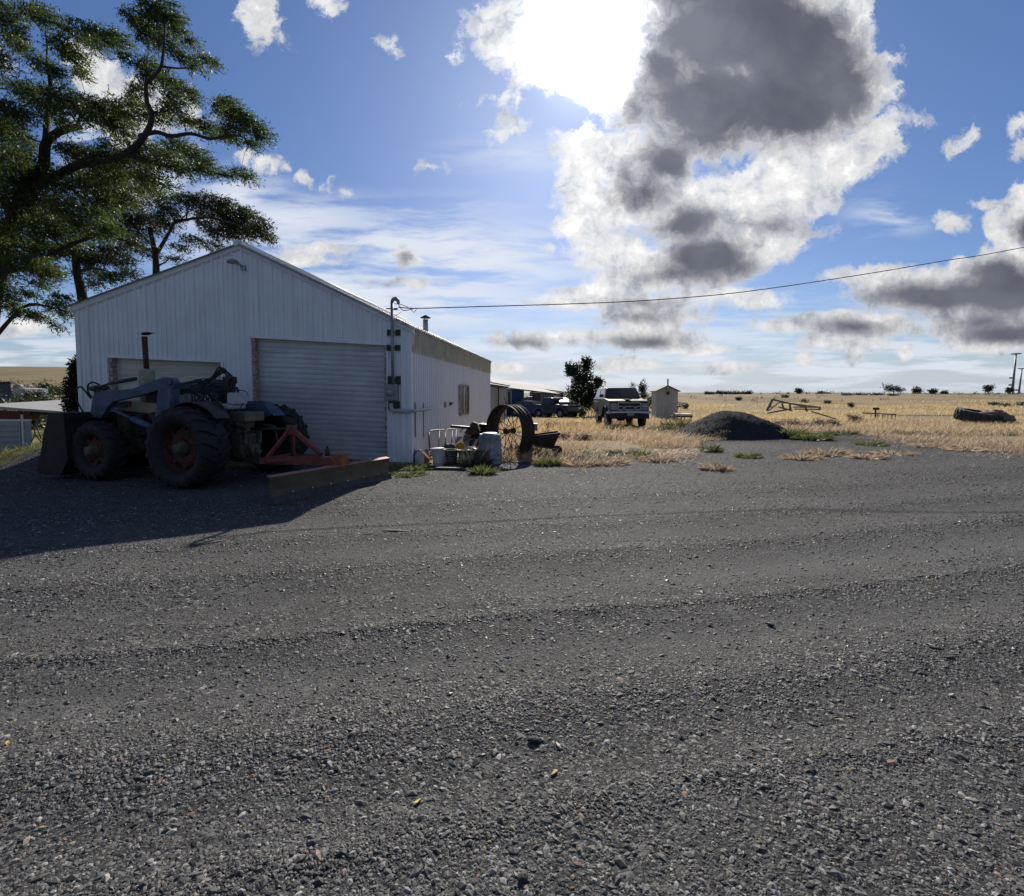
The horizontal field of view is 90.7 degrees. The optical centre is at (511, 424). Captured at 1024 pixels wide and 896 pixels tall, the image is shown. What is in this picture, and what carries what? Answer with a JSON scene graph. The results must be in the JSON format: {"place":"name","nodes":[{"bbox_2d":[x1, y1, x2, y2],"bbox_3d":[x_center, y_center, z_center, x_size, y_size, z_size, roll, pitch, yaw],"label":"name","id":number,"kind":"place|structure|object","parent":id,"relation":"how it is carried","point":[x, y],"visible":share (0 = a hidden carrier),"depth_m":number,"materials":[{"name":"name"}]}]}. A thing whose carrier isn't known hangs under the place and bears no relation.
{"place":"outdoors","nodes":[
{"label":"outdoors","id":0,"kind":"place"},
{"bbox_2d":[0,441,41,465],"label":"green grass","id":1,"kind":"structure","parent":0,"point":[19,446],"depth_m":11.34,"materials":[{"name":"plant"}]},
{"bbox_2d":[455,441,464,452],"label":"yellow rags","id":2,"kind":"object","parent":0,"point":[460,445],"visible":0.67,"depth_m":11.94,"materials":[{"name":"yellow fabric"}]},
{"bbox_2d":[0,366,1023,895],"bbox_3d":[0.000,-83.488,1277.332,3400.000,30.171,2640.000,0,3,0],"label":"ground","id":3,"kind":"structure","parent":0,"point":[430,550],"depth_m":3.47,"materials":[{"name":"gravel"}]},
{"bbox_2d":[0,382,10,402],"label":"grey barn","id":4,"kind":"structure","parent":3,"relation":"on","point":[5,387],"depth_m":89.80,"materials":[{"name":"grey"}]},
{"bbox_2d":[13,384,47,396],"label":"white house","id":5,"kind":"structure","parent":3,"relation":"on","point":[19,388],"depth_m":100.11,"materials":[{"name":"white"}]},
{"bbox_2d":[0,400,65,451],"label":"red and white building","id":6,"kind":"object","parent":3,"relation":"on","point":[15,428],"visible":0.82,"depth_m":25.03,"materials":[{"name":"metal"}]},
{"bbox_2d":[0,422,21,451],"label":"overhead door","id":7,"kind":"structure","parent":6,"relation":"in","point":[2,434],"depth_m":25.02,"materials":[{"name":"metal"}]},
{"bbox_2d":[0,378,67,427],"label":"valley brush","id":8,"kind":"object","parent":3,"relation":"on","point":[19,398],"visible":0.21,"depth_m":88.34,"materials":[{"name":"green plant"}]},
{"bbox_2d":[31,419,41,428],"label":"valley bush","id":9,"kind":"object","parent":3,"relation":"on","point":[34,422],"visible":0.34,"depth_m":45.09,"materials":[{"name":"green plant"}]},
{"bbox_2d":[30,424,45,443],"bbox_3d":[-21.642,0.616,23.070,1.043,1.241,0.043,0,3,0],"label":"swing frame","id":10,"kind":"object","parent":3,"relation":"on","point":[39,434],"visible":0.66,"depth_m":23.05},
{"bbox_2d":[38,382,50,393],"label":"valley bush","id":11,"kind":"object","parent":3,"relation":"on","point":[44,387],"visible":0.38,"depth_m":119.65,"materials":[{"name":"green plant"}]},
{"bbox_2d":[57,354,78,411],"bbox_3d":[-17.798,-0.323,21.068,1.824,5.309,1.932,-3,4,-39],"label":"fir tree","id":12,"kind":"object","parent":3,"relation":"on","point":[70,403],"visible":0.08,"depth_m":20.65,"materials":[{"name":"green plant"}]},
{"bbox_2d":[64,230,145,300],"bbox_3d":[-13.821,-2.397,17.272,2.475,8.565,4.296,-3,4,-41],"label":"locust tree","id":13,"kind":"object","parent":3,"relation":"on","point":[94,257],"visible":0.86,"depth_m":17.02,"materials":[{"name":"green plant"}]},
{"bbox_2d":[0,0,279,335],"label":"locust tree","id":14,"kind":"object","parent":3,"relation":"on","point":[25,183],"visible":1,"depth_m":13.78,"materials":[{"name":"green plant"}]},
{"bbox_2d":[37,332,309,488],"bbox_3d":[-6.155,-0.377,9.730,4.800,2.797,2.476,1,3,17],"label":"tractor","id":15,"kind":"object","parent":3,"relation":"on","point":[175,433],"visible":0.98,"depth_m":9.12,"materials":[{"name":"metal"}]},
{"bbox_2d":[110,188,279,273],"bbox_3d":[-16.777,-5.976,27.371,9.523,13.996,4.996,0,3,0],"label":"locust tree","id":16,"kind":"object","parent":3,"relation":"on","point":[243,220],"visible":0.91,"depth_m":26.52,"materials":[{"name":"green plant"}]},
{"bbox_2d":[66,239,491,462],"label":"metal garage","id":17,"kind":"structure","parent":3,"relation":"on","point":[310,348],"depth_m":11.76,"materials":[{"name":"metal"}]},
{"bbox_2d":[116,358,218,401],"bbox_3d":[-8.090,-0.550,11.994,2.673,3.066,0.010,0,3,2],"label":"roll up door","id":18,"kind":"structure","parent":17,"relation":"in","point":[185,371],"depth_m":11.95,"materials":[{"name":"beige metal"}]},
{"bbox_2d":[226,259,245,269],"bbox_3d":[-6.243,-3.623,11.446,0.116,0.201,0.407,3,4,41],"label":"yard lamp","id":19,"kind":"object","parent":17,"relation":"attached to","point":[234,261],"visible":1,"depth_m":11.41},
{"bbox_2d":[258,339,384,459],"bbox_3d":[-4.458,-0.612,11.893,3.132,3.545,0.010,0,3,2],"label":"roll up door","id":20,"kind":"structure","parent":17,"relation":"in","point":[337,389],"depth_m":11.88,"materials":[{"name":"metal"}]},
{"bbox_2d":[384,297,433,412],"bbox_3d":[-2.270,-1.604,12.214,0.617,2.642,2.071,1,4,25],"label":"electric service mast","id":21,"kind":"object","parent":17,"relation":"attached to","point":[391,392],"visible":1,"depth_m":11.51,"materials":[{"name":"grey metal"}]},
{"bbox_2d":[398,247,1023,308],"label":"overhead cable","id":22,"kind":"object","parent":21,"relation":"attached to","point":[696,296],"visible":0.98,"depth_m":13.93,"materials":[{"name":"black rubber"}]},
{"bbox_2d":[458,384,469,415],"bbox_3d":[-1.648,-0.835,17.354,0.080,1.040,1.520,0,3,6],"label":"window","id":23,"kind":"structure","parent":17,"relation":"in","point":[463,390],"depth_m":17.24,"materials":[{"name":"white wood"}]},
{"bbox_2d":[259,425,391,504],"bbox_3d":[-3.554,0.547,8.671,1.649,1.040,2.549,2,4,27],"label":"grader blade","id":24,"kind":"object","parent":3,"relation":"on","point":[338,471],"visible":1,"depth_m":8.49,"materials":[{"name":"red paint"}]},
{"bbox_2d":[390,470,427,477],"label":"weed tuft","id":25,"kind":"object","parent":3,"relation":"on","point":[413,474],"visible":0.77,"depth_m":9.90,"materials":[{"name":"green plant"}]},
{"bbox_2d":[389,462,438,471],"bbox_3d":[-2.143,0.891,10.768,1.146,0.165,0.945,0,3,0],"label":"weed tuft","id":26,"kind":"object","parent":3,"relation":"on","point":[400,467],"visible":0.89,"depth_m":10.66,"materials":[{"name":"green plant"}]},
{"bbox_2d":[415,450,424,463],"bbox_3d":[-2.118,0.748,11.611,0.200,0.316,0.200,1,3,22],"label":"plastic jug","id":27,"kind":"object","parent":3,"relation":"on","point":[419,457],"visible":0.86,"depth_m":11.54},
{"bbox_2d":[421,449,431,461],"bbox_3d":[-1.937,0.727,11.651,0.377,0.300,0.570,0,3,0],"label":"scrap wood heap","id":28,"kind":"object","parent":3,"relation":"on","point":[427,457],"visible":0.73,"depth_m":11.60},
{"bbox_2d":[430,447,445,465],"bbox_3d":[-1.651,0.723,11.280,0.346,0.402,0.320,-1,3,-22],"label":"bucket","id":29,"kind":"object","parent":3,"relation":"on","point":[438,454],"visible":1,"depth_m":11.18,"materials":[{"name":"white plastic"}]},
{"bbox_2d":[428,428,456,453],"bbox_3d":[-1.843,0.436,13.744,0.239,0.706,3.552,0,3,5],"label":"bed frame","id":30,"kind":"object","parent":3,"relation":"on","point":[445,429],"visible":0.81,"depth_m":13.40,"materials":[{"name":"metal"}]},
{"bbox_2d":[442,443,455,448],"bbox_3d":[-1.532,0.556,12.346,0.352,0.183,0.203,1,3,13],"label":"green bag","id":31,"kind":"object","parent":3,"relation":"on","point":[448,445],"visible":0.69,"depth_m":12.28,"materials":[{"name":"fabric"}]},
{"bbox_2d":[444,449,457,464],"bbox_3d":[-1.404,0.739,11.544,0.354,0.330,0.361,0,3,0],"label":"metal pail","id":32,"kind":"object","parent":3,"relation":"on","point":[450,458],"visible":0.81,"depth_m":11.41,"materials":[{"name":"metal"}]},
{"bbox_2d":[435,467,473,470],"bbox_3d":[-1.201,0.930,10.602,0.820,0.050,0.160,0,3,8],"label":"board","id":33,"kind":"object","parent":3,"relation":"on","point":[451,468],"visible":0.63,"depth_m":10.55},
{"bbox_2d":[464,421,480,434],"bbox_3d":[-1.023,0.105,13.101,0.409,0.343,0.350,0,3,0],"label":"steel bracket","id":34,"kind":"object","parent":3,"relation":"on","point":[474,429],"visible":0.97,"depth_m":12.93,"materials":[{"name":"metal"}]},
{"bbox_2d":[455,443,497,468],"bbox_3d":[-0.759,0.641,10.938,0.946,0.626,0.822,0,3,0],"label":"weed tuft","id":35,"kind":"object","parent":3,"relation":"on","point":[477,459],"visible":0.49,"depth_m":10.83,"materials":[{"name":"green plant"}]},
{"bbox_2d":[466,463,498,474],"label":"weed tuft","id":36,"kind":"object","parent":3,"relation":"on","point":[481,470],"visible":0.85,"depth_m":10.02,"materials":[{"name":"green plant"}]},
{"bbox_2d":[470,423,494,446],"bbox_3d":[-0.818,0.416,13.645,0.900,0.883,0.550,0,3,0],"label":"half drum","id":37,"kind":"object","parent":3,"relation":"on","point":[482,426],"visible":0.2,"depth_m":13.80,"materials":[{"name":"metal"}]},
{"bbox_2d":[478,432,502,464],"bbox_3d":[-0.509,0.540,11.600,0.613,0.715,0.584,0,3,0],"label":"trash can","id":38,"kind":"object","parent":3,"relation":"on","point":[489,439],"visible":0.76,"depth_m":11.39,"materials":[{"name":"metal"}]},
{"bbox_2d":[490,377,509,420],"bbox_3d":[-2.664,-1.788,26.956,5.105,4.260,7.324,0,3,0],"label":"lean to shed","id":39,"kind":"object","parent":3,"relation":"on","point":[498,393],"visible":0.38,"depth_m":26.36,"materials":[{"name":"metal"}]},
{"bbox_2d":[486,404,534,455],"bbox_3d":[-0.060,0.171,12.880,0.430,1.356,1.356,-3,4,-44],"label":"spoked wheel relic","id":40,"kind":"object","parent":3,"relation":"on","point":[526,422],"visible":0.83,"depth_m":12.67,"materials":[{"name":"metal"}]},
{"bbox_2d":[518,871,527,883],"bbox_3d":[0.036,1.454,1.624,0.029,0.022,0.041,15,11,31],"label":"loose rock","id":41,"kind":"object","parent":3,"relation":"on","point":[522,877],"visible":1,"depth_m":1.62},
{"bbox_2d":[490,379,564,415],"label":"blue house","id":42,"kind":"structure","parent":3,"relation":"on","point":[515,391],"depth_m":49.83,"materials":[{"name":"metal"}]},
{"bbox_2d":[532,392,540,401],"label":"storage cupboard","id":43,"kind":"object","parent":42,"relation":"attached to","point":[536,396],"visible":0.53,"depth_m":46.83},
{"bbox_2d":[507,401,551,416],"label":"sedan","id":44,"kind":"object","parent":3,"relation":"on","point":[531,407],"visible":0.44,"depth_m":44.83,"materials":[{"name":"blue paint"}]},
{"bbox_2d":[527,736,539,742],"bbox_3d":[0.096,1.418,2.276,0.056,0.021,0.036,0,15,0],"label":"loose rock","id":45,"kind":"object","parent":3,"relation":"on","point":[533,739],"visible":1,"depth_m":2.27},
{"bbox_2d":[532,431,561,453],"bbox_3d":[0.773,0.498,13.114,1.062,0.620,0.660,0,3,0],"label":"wheelbarrow","id":46,"kind":"object","parent":3,"relation":"on","point":[546,440],"visible":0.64,"depth_m":12.87,"materials":[{"name":"brown metal"}]},
{"bbox_2d":[530,453,563,466],"bbox_3d":[0.802,0.784,11.271,0.838,0.296,0.703,0,3,0],"label":"weed tuft","id":47,"kind":"object","parent":3,"relation":"on","point":[549,462],"visible":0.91,"depth_m":11.20,"materials":[{"name":"green plant"}]},
{"bbox_2d":[541,419,563,428],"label":"tumbleweed","id":48,"kind":"object","parent":3,"relation":"on","point":[549,422],"visible":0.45,"depth_m":23.95,"materials":[{"name":"beige plant"}]},
{"bbox_2d":[533,397,581,417],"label":"pickup truck","id":49,"kind":"object","parent":3,"relation":"on","point":[552,405],"visible":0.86,"depth_m":42.89,"materials":[{"name":"blue paint"}]},
{"bbox_2d":[558,430,570,439],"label":"tumbleweed","id":50,"kind":"object","parent":3,"relation":"on","point":[564,435],"visible":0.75,"depth_m":17.95,"materials":[{"name":"beige plant"}]},
{"bbox_2d":[544,449,587,458],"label":"weed tuft","id":51,"kind":"object","parent":3,"relation":"on","point":[574,455],"visible":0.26,"depth_m":12.35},
{"bbox_2d":[559,398,572,416],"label":"car","id":52,"kind":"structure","parent":3,"relation":"on","point":[566,401],"depth_m":43.02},
{"bbox_2d":[560,457,602,466],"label":"weed tuft","id":53,"kind":"object","parent":3,"relation":"on","point":[577,463],"visible":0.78,"depth_m":11.10,"materials":[{"name":"plant"}]},
{"bbox_2d":[577,406,586,417],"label":"bush","id":54,"kind":"object","parent":3,"relation":"on","point":[581,410],"visible":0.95,"depth_m":36.92,"materials":[{"name":"green plant"}]},
{"bbox_2d":[571,431,593,439],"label":"tumbleweed","id":55,"kind":"object","parent":3,"relation":"on","point":[584,436],"visible":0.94,"depth_m":17.97,"materials":[{"name":"beige plant"}]},
{"bbox_2d":[563,355,605,416],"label":"juniper tree","id":56,"kind":"object","parent":3,"relation":"on","point":[586,387],"visible":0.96,"depth_m":43.63,"materials":[{"name":"green plant"}]},
{"bbox_2d":[583,458,632,465],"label":"weed tuft","id":57,"kind":"object","parent":3,"relation":"on","point":[618,462],"visible":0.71,"depth_m":11.28,"materials":[{"name":"plant"}]},
{"bbox_2d":[593,388,651,426],"bbox_3d":[5.640,-0.925,26.605,2.320,2.000,4.965,0,3,0],"label":"lifted truck","id":58,"kind":"object","parent":3,"relation":"on","point":[623,404],"visible":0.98,"depth_m":25.02,"materials":[{"name":"beige paint"}]},
{"bbox_2d":[563,391,682,408],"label":"distant scrub","id":59,"kind":"object","parent":3,"relation":"on","point":[681,403],"visible":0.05,"depth_m":61.71,"materials":[{"name":"green plant"}]},
{"bbox_2d":[604,449,643,456],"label":"weed tuft","id":60,"kind":"object","parent":3,"relation":"on","point":[614,454],"visible":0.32,"depth_m":13.12,"materials":[{"name":"green plant"}]},
{"bbox_2d":[627,446,654,457],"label":"weed tuft","id":61,"kind":"object","parent":3,"relation":"on","point":[640,453],"visible":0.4,"depth_m":12.62,"materials":[{"name":"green plant"}]},
{"bbox_2d":[637,378,648,399],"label":"tree","id":62,"kind":"object","parent":3,"relation":"on","point":[641,389],"visible":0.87,"depth_m":59.74,"materials":[{"name":"green plant"}]},
{"bbox_2d":[640,452,674,461],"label":"weed tuft","id":63,"kind":"object","parent":3,"relation":"on","point":[657,459],"visible":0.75,"depth_m":11.84,"materials":[{"name":"plant"}]},
{"bbox_2d":[648,421,679,432],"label":"weed tuft","id":64,"kind":"object","parent":3,"relation":"on","point":[675,428],"visible":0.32,"depth_m":21.42,"materials":[{"name":"green plant"}]},
{"bbox_2d":[650,379,680,419],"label":"tool shed","id":65,"kind":"structure","parent":3,"relation":"on","point":[664,403],"depth_m":32.98,"materials":[{"name":"wood"}]},
{"bbox_2d":[653,441,697,448],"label":"weed tuft","id":66,"kind":"object","parent":3,"relation":"on","point":[678,446],"visible":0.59,"depth_m":14.97,"materials":[{"name":"plant"}]},
{"bbox_2d":[658,417,695,428],"bbox_3d":[7.460,-0.078,22.414,1.888,0.796,1.624,0,3,0],"label":"weed tuft","id":67,"kind":"object","parent":3,"relation":"on","point":[681,423],"visible":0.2,"depth_m":22.49,"materials":[{"name":"green plant"}]},
{"bbox_2d":[670,412,692,420],"bbox_3d":[9.811,-0.415,29.698,1.491,0.613,1.450,0,3,0],"label":"flat cart","id":68,"kind":"object","parent":3,"relation":"on","point":[676,414],"visible":0.61,"depth_m":29.01,"materials":[{"name":"white metal"}]},
{"bbox_2d":[696,442,723,451],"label":"weed tuft","id":69,"kind":"object","parent":3,"relation":"on","point":[715,448],"visible":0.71,"depth_m":13.83,"materials":[{"name":"green plant"}]},
{"bbox_2d":[696,460,735,470],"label":"weed tuft","id":70,"kind":"object","parent":3,"relation":"on","point":[717,467],"visible":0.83,"depth_m":10.56,"materials":[{"name":"plant"}]},
{"bbox_2d":[465,417,1023,462],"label":"dry weeds","id":71,"kind":"object","parent":3,"relation":"on","point":[659,436],"visible":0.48,"depth_m":19.50,"materials":[{"name":"plant"}]},
{"bbox_2d":[733,451,765,458],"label":"weed tuft","id":72,"kind":"object","parent":3,"relation":"on","point":[750,455],"visible":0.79,"depth_m":12.68,"materials":[{"name":"green plant"}]},
{"bbox_2d":[492,430,1023,471],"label":"dead weed litter","id":73,"kind":"object","parent":3,"relation":"on","point":[684,453],"visible":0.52,"depth_m":13.43,"materials":[{"name":"plant"}]},
{"bbox_2d":[500,425,1015,460],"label":"green weeds","id":74,"kind":"object","parent":3,"relation":"on","point":[906,433],"visible":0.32,"depth_m":19.39,"materials":[{"name":"green plant"}]},
{"bbox_2d":[500,399,1023,437],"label":"dry grass","id":75,"kind":"structure","parent":3,"relation":"on","point":[807,416],"depth_m":41.62,"materials":[{"name":"plant"}]},
{"bbox_2d":[773,416,790,426],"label":"tumbleweed","id":76,"kind":"object","parent":3,"relation":"on","point":[780,421],"visible":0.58,"depth_m":24.98,"materials":[{"name":"beige plant"}]},
{"bbox_2d":[777,425,811,435],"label":"weed tuft","id":77,"kind":"object","parent":3,"relation":"on","point":[800,431],"visible":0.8,"depth_m":18.19,"materials":[{"name":"green plant"}]},
{"bbox_2d":[785,417,811,426],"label":"tumbleweed","id":78,"kind":"object","parent":3,"relation":"on","point":[793,421],"visible":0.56,"depth_m":24.50,"materials":[{"name":"beige plant"}]},
{"bbox_2d":[766,399,836,419],"bbox_3d":[16.067,-0.876,28.645,4.009,1.141,2.390,0,3,0],"label":"collapsed frame","id":79,"kind":"object","parent":3,"relation":"on","point":[769,407],"visible":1,"depth_m":28.51,"materials":[{"name":"metal"}]},
{"bbox_2d":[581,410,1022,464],"bbox_3d":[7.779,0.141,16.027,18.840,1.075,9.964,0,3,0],"label":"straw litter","id":80,"kind":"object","parent":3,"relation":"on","point":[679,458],"visible":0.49,"depth_m":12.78,"materials":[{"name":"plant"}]},
{"bbox_2d":[779,451,826,460],"bbox_3d":[7.159,0.764,12.484,1.205,0.219,0.941,0,3,0],"label":"weed tuft","id":81,"kind":"object","parent":3,"relation":"on","point":[814,457],"visible":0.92,"depth_m":12.39,"materials":[{"name":"plant"}]},
{"bbox_2d":[787,430,836,440],"bbox_3d":[10.516,0.339,17.742,1.695,0.429,1.379,0,3,0],"label":"weed tuft","id":82,"kind":"object","parent":3,"relation":"on","point":[822,437],"visible":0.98,"depth_m":17.54,"materials":[{"name":"green plant"}]},
{"bbox_2d":[802,417,827,426],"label":"tumbleweed","id":83,"kind":"object","parent":3,"relation":"on","point":[819,421],"visible":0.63,"depth_m":24.95,"materials":[{"name":"beige plant"}]},
{"bbox_2d":[796,446,853,456],"bbox_3d":[8.206,0.681,13.310,1.473,0.282,1.169,0,3,0],"label":"weed tuft","id":84,"kind":"object","parent":3,"relation":"on","point":[830,452],"visible":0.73,"depth_m":13.15,"materials":[{"name":"plant"}]},
{"bbox_2d":[825,418,845,426],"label":"tumbleweed","id":85,"kind":"object","parent":3,"relation":"on","point":[833,421],"visible":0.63,"depth_m":24.96,"materials":[{"name":"beige plant"}]},
{"bbox_2d":[818,430,864,434],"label":"weed tuft","id":86,"kind":"object","parent":3,"relation":"on","point":[847,432],"visible":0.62,"depth_m":19.28,"materials":[{"name":"green plant"}]},
{"bbox_2d":[844,412,864,421],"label":"tumbleweed","id":87,"kind":"object","parent":3,"relation":"on","point":[853,416],"visible":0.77,"depth_m":29.91,"materials":[{"name":"beige plant"}]},
{"bbox_2d":[688,392,1023,402],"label":"slope brush","id":88,"kind":"object","parent":3,"relation":"on","point":[842,399],"visible":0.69,"depth_m":93.75,"materials":[{"name":"green plant"}]},
{"bbox_2d":[843,451,891,459],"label":"weed tuft","id":89,"kind":"object","parent":3,"relation":"on","point":[867,456],"visible":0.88,"depth_m":12.53,"materials":[{"name":"plant"}]},
{"bbox_2d":[851,440,890,445],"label":"weed tuft","id":90,"kind":"object","parent":3,"relation":"on","point":[881,443],"visible":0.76,"depth_m":15.74,"materials":[{"name":"green plant"}]},
{"bbox_2d":[862,412,896,420],"bbox_3d":[22.968,-0.484,31.622,2.123,0.512,0.060,0,3,0],"label":"harrow bar","id":91,"kind":"object","parent":3,"relation":"on","point":[882,415],"visible":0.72,"depth_m":31.59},
{"bbox_2d":[861,449,918,455],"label":"weed tuft","id":92,"kind":"object","parent":3,"relation":"on","point":[885,452],"visible":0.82,"depth_m":13.41,"materials":[{"name":"plant"}]},
{"bbox_2d":[760,390,1023,393],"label":"skyline brush","id":93,"kind":"object","parent":3,"relation":"on","point":[882,392],"visible":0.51,"depth_m":194.91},
{"bbox_2d":[880,383,905,393],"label":"tree","id":94,"kind":"object","parent":3,"relation":"on","point":[890,388],"visible":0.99,"depth_m":188.60,"materials":[{"name":"green plant"}]},
{"bbox_2d":[911,386,924,393],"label":"tree","id":95,"kind":"object","parent":3,"relation":"on","point":[915,390],"visible":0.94,"depth_m":188.76,"materials":[{"name":"green plant"}]},
{"bbox_2d":[905,440,963,447],"bbox_3d":[12.796,0.597,15.325,1.641,0.231,1.326,0,3,0],"label":"weed tuft","id":96,"kind":"object","parent":3,"relation":"on","point":[934,443],"visible":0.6,"depth_m":15.30,"materials":[{"name":"plant"}]},
{"bbox_2d":[939,445,990,451],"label":"weed tuft","id":97,"kind":"object","parent":3,"relation":"on","point":[964,448],"visible":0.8,"depth_m":14.35,"materials":[{"name":"plant"}]},
{"bbox_2d":[953,407,1003,423],"bbox_3d":[25.108,-0.389,27.259,2.000,0.620,2.000,2,15,-17],"label":"discarded tyre","id":98,"kind":"object","parent":3,"relation":"on","point":[966,414],"visible":0.77,"depth_m":26.71,"materials":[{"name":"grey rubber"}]},
{"bbox_2d":[979,409,1016,423],"bbox_3d":[25.727,-0.356,26.965,1.813,0.886,1.211,0,3,0],"label":"brown tarp","id":99,"kind":"object","parent":98,"relation":"on","point":[1007,417],"visible":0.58,"depth_m":26.53,"materials":[{"name":"fabric"}]},
{"bbox_2d":[982,384,995,393],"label":"tree","id":100,"kind":"object","parent":3,"relation":"on","point":[987,388],"visible":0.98,"depth_m":179.04,"materials":[{"name":"green plant"}]},
{"bbox_2d":[975,445,1023,452],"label":"weed tuft","id":101,"kind":"object","parent":3,"relation":"on","point":[1011,449],"visible":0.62,"depth_m":14.14,"materials":[{"name":"plant"}]},
{"bbox_2d":[1008,353,1021,388],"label":"utility pole","id":102,"kind":"object","parent":3,"relation":"on","point":[1013,377],"visible":0.85,"depth_m":238.75,"materials":[{"name":"wood"}]},
{"bbox_2d":[0,0,1023,392],"label":"sky","id":103,"kind":"structure","parent":0,"point":[428,153],"materials":[{"name":"blue"}]},
{"bbox_2d":[641,410,861,446],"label":"gravel pile","id":104,"kind":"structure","parent":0,"point":[740,414],"depth_m":18.53,"materials":[{"name":"gravel"}]},
{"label":"iron pipe","id":105,"kind":"object","parent":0,"visible":0},
{"bbox_2d":[456,436,469,446],"bbox_3d":[-1.240,0.428,12.694,0.340,0.237,0.307,0,3,6],"label":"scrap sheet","id":106,"kind":"object","parent":105,"relation":"on","point":[465,443],"visible":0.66,"depth_m":12.73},
{"bbox_2d":[453,434,471,444],"bbox_3d":[-1.295,0.425,12.643,0.220,0.316,0.572,3,5,45],"label":"board","id":107,"kind":"object","parent":106,"relation":"on","point":[464,437],"visible":0.72,"depth_m":12.69,"materials":[{"name":"brown wood"}]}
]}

